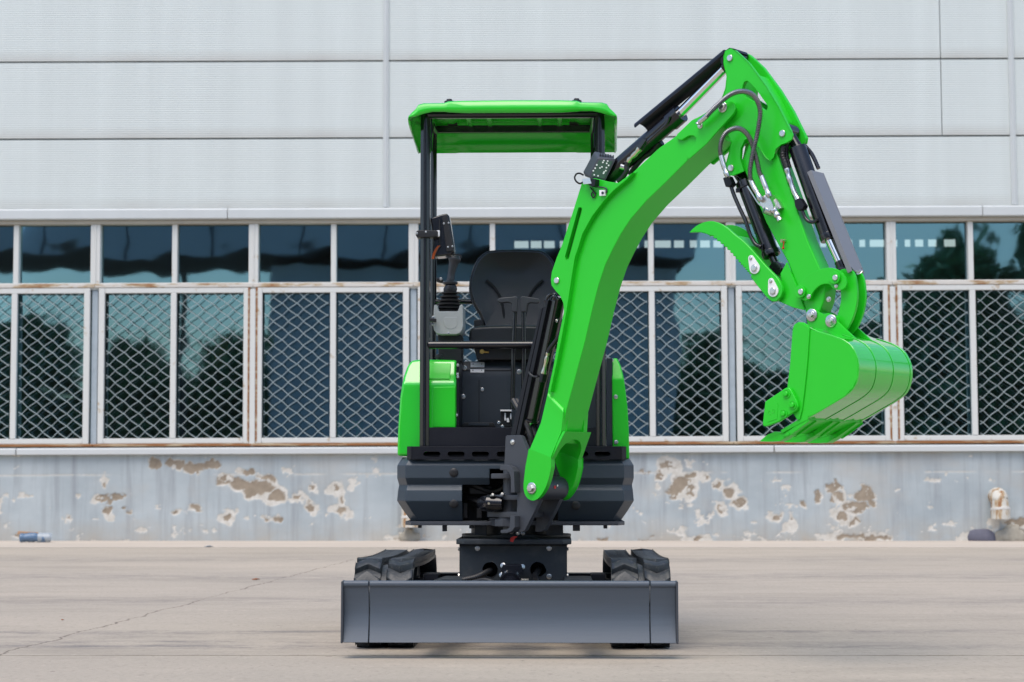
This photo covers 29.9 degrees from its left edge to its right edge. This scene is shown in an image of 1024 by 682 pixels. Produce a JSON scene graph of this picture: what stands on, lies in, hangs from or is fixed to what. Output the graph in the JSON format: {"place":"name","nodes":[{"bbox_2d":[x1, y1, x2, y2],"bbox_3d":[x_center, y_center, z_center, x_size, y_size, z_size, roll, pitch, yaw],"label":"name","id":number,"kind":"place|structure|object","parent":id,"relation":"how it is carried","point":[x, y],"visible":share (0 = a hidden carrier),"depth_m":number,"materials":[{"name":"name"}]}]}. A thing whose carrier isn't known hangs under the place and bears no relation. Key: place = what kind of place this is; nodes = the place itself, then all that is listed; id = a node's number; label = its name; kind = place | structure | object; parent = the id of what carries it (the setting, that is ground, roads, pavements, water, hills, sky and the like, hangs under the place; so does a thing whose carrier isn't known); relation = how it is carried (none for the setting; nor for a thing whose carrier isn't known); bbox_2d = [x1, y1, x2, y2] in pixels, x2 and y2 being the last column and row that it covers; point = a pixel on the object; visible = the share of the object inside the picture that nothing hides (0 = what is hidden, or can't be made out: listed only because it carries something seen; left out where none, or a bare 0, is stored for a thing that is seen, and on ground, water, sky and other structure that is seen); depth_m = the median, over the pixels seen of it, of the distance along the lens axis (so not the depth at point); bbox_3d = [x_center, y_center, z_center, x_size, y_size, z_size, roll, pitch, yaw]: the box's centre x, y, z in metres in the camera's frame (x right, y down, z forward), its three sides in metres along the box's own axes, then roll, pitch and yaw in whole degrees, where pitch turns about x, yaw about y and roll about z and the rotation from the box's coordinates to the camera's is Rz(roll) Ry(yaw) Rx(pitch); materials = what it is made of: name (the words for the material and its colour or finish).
{"place":"outdoors","nodes":[
{"label":"outdoors","id":0,"kind":"place"},
{"bbox_2d":[17,531,51,541],"bbox_3d":[-5.241,2.147,21.077,0.380,0.121,0.121,0,-4,-6],"label":"plastic packet","id":1,"kind":"object","parent":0,"point":[24,536],"visible":1,"depth_m":21.04,"materials":[{"name":"plastic"}]},
{"bbox_2d":[0,541,1023,681],"bbox_3d":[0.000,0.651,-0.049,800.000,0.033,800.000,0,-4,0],"label":"ground","id":2,"kind":"structure","parent":0,"point":[748,611],"depth_m":9.24,"materials":[{"name":"concrete"}]},
{"bbox_2d":[399,528,419,540],"bbox_3d":[-1.158,2.176,21.668,0.249,0.160,0.140,0,-4,0],"label":"concrete lump","id":3,"kind":"object","parent":2,"relation":"on","point":[408,534],"visible":0.95,"depth_m":21.61,"materials":[{"name":"beige concrete"}]},
{"bbox_2d":[0,0,1023,540],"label":"factory building","id":4,"kind":"structure","parent":2,"relation":"on","point":[184,184],"depth_m":22.06,"materials":[{"name":"paint"}]},
{"bbox_2d":[0,225,94,446],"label":"window","id":5,"kind":"structure","parent":4,"relation":"in","point":[15,288],"depth_m":21.84,"materials":[{"name":"white metal"}]},
{"bbox_2d":[90,224,252,446],"bbox_3d":[-3.881,-0.067,21.913,1.859,2.542,0.165,0,-4,0],"label":"window","id":6,"kind":"structure","parent":4,"relation":"in","point":[99,293],"depth_m":21.85,"materials":[{"name":"white metal"}]},
{"bbox_2d":[249,224,412,445],"bbox_3d":[-2.064,-0.074,21.914,1.881,2.542,0.165,0,-4,0],"label":"window","id":7,"kind":"structure","parent":4,"relation":"in","point":[333,287],"depth_m":21.84,"materials":[{"name":"white metal"}]},
{"bbox_2d":[409,223,563,361],"bbox_3d":[-0.247,-0.081,21.914,1.859,2.542,0.165,0,-4,0],"label":"window","id":8,"kind":"structure","parent":4,"relation":"in","point":[413,227],"depth_m":21.91,"materials":[{"name":"white metal"}]},
{"bbox_2d":[566,222,732,444],"bbox_3d":[1.566,-0.087,21.915,1.873,2.542,0.165,0,-4,0],"label":"window","id":9,"kind":"structure","parent":4,"relation":"in","point":[650,286],"depth_m":21.84,"materials":[{"name":"white metal"}]},
{"bbox_2d":[725,222,894,444],"bbox_3d":[3.394,-0.095,21.915,1.888,2.542,0.165,0,-4,0],"label":"window","id":10,"kind":"structure","parent":4,"relation":"in","point":[730,260],"depth_m":21.85,"materials":[{"name":"white metal"}]},
{"bbox_2d":[884,221,1023,443],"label":"window","id":11,"kind":"structure","parent":4,"relation":"in","point":[896,331],"depth_m":21.86,"materials":[{"name":"white metal"}]},
{"bbox_2d":[341,48,912,647],"bbox_3d":[0.423,0.084,7.834,2.070,2.284,2.464,0,-4,1],"label":"mini excavator","id":12,"kind":"object","parent":2,"relation":"on","point":[513,446],"visible":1,"depth_m":7.52,"materials":[{"name":"metal"}]},
{"bbox_2d":[967,529,995,540],"bbox_3d":[5.308,2.190,21.707,0.350,0.171,0.200,0,-4,0],"label":"cloth bundle","id":13,"kind":"object","parent":2,"relation":"on","point":[981,535],"visible":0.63,"depth_m":21.63,"materials":[{"name":"fabric"}]},
{"bbox_2d":[995,524,1023,540],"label":"concrete lump","id":14,"kind":"object","parent":2,"relation":"on","point":[1012,532],"visible":0.97,"depth_m":21.62,"materials":[{"name":"beige concrete"}]}
]}

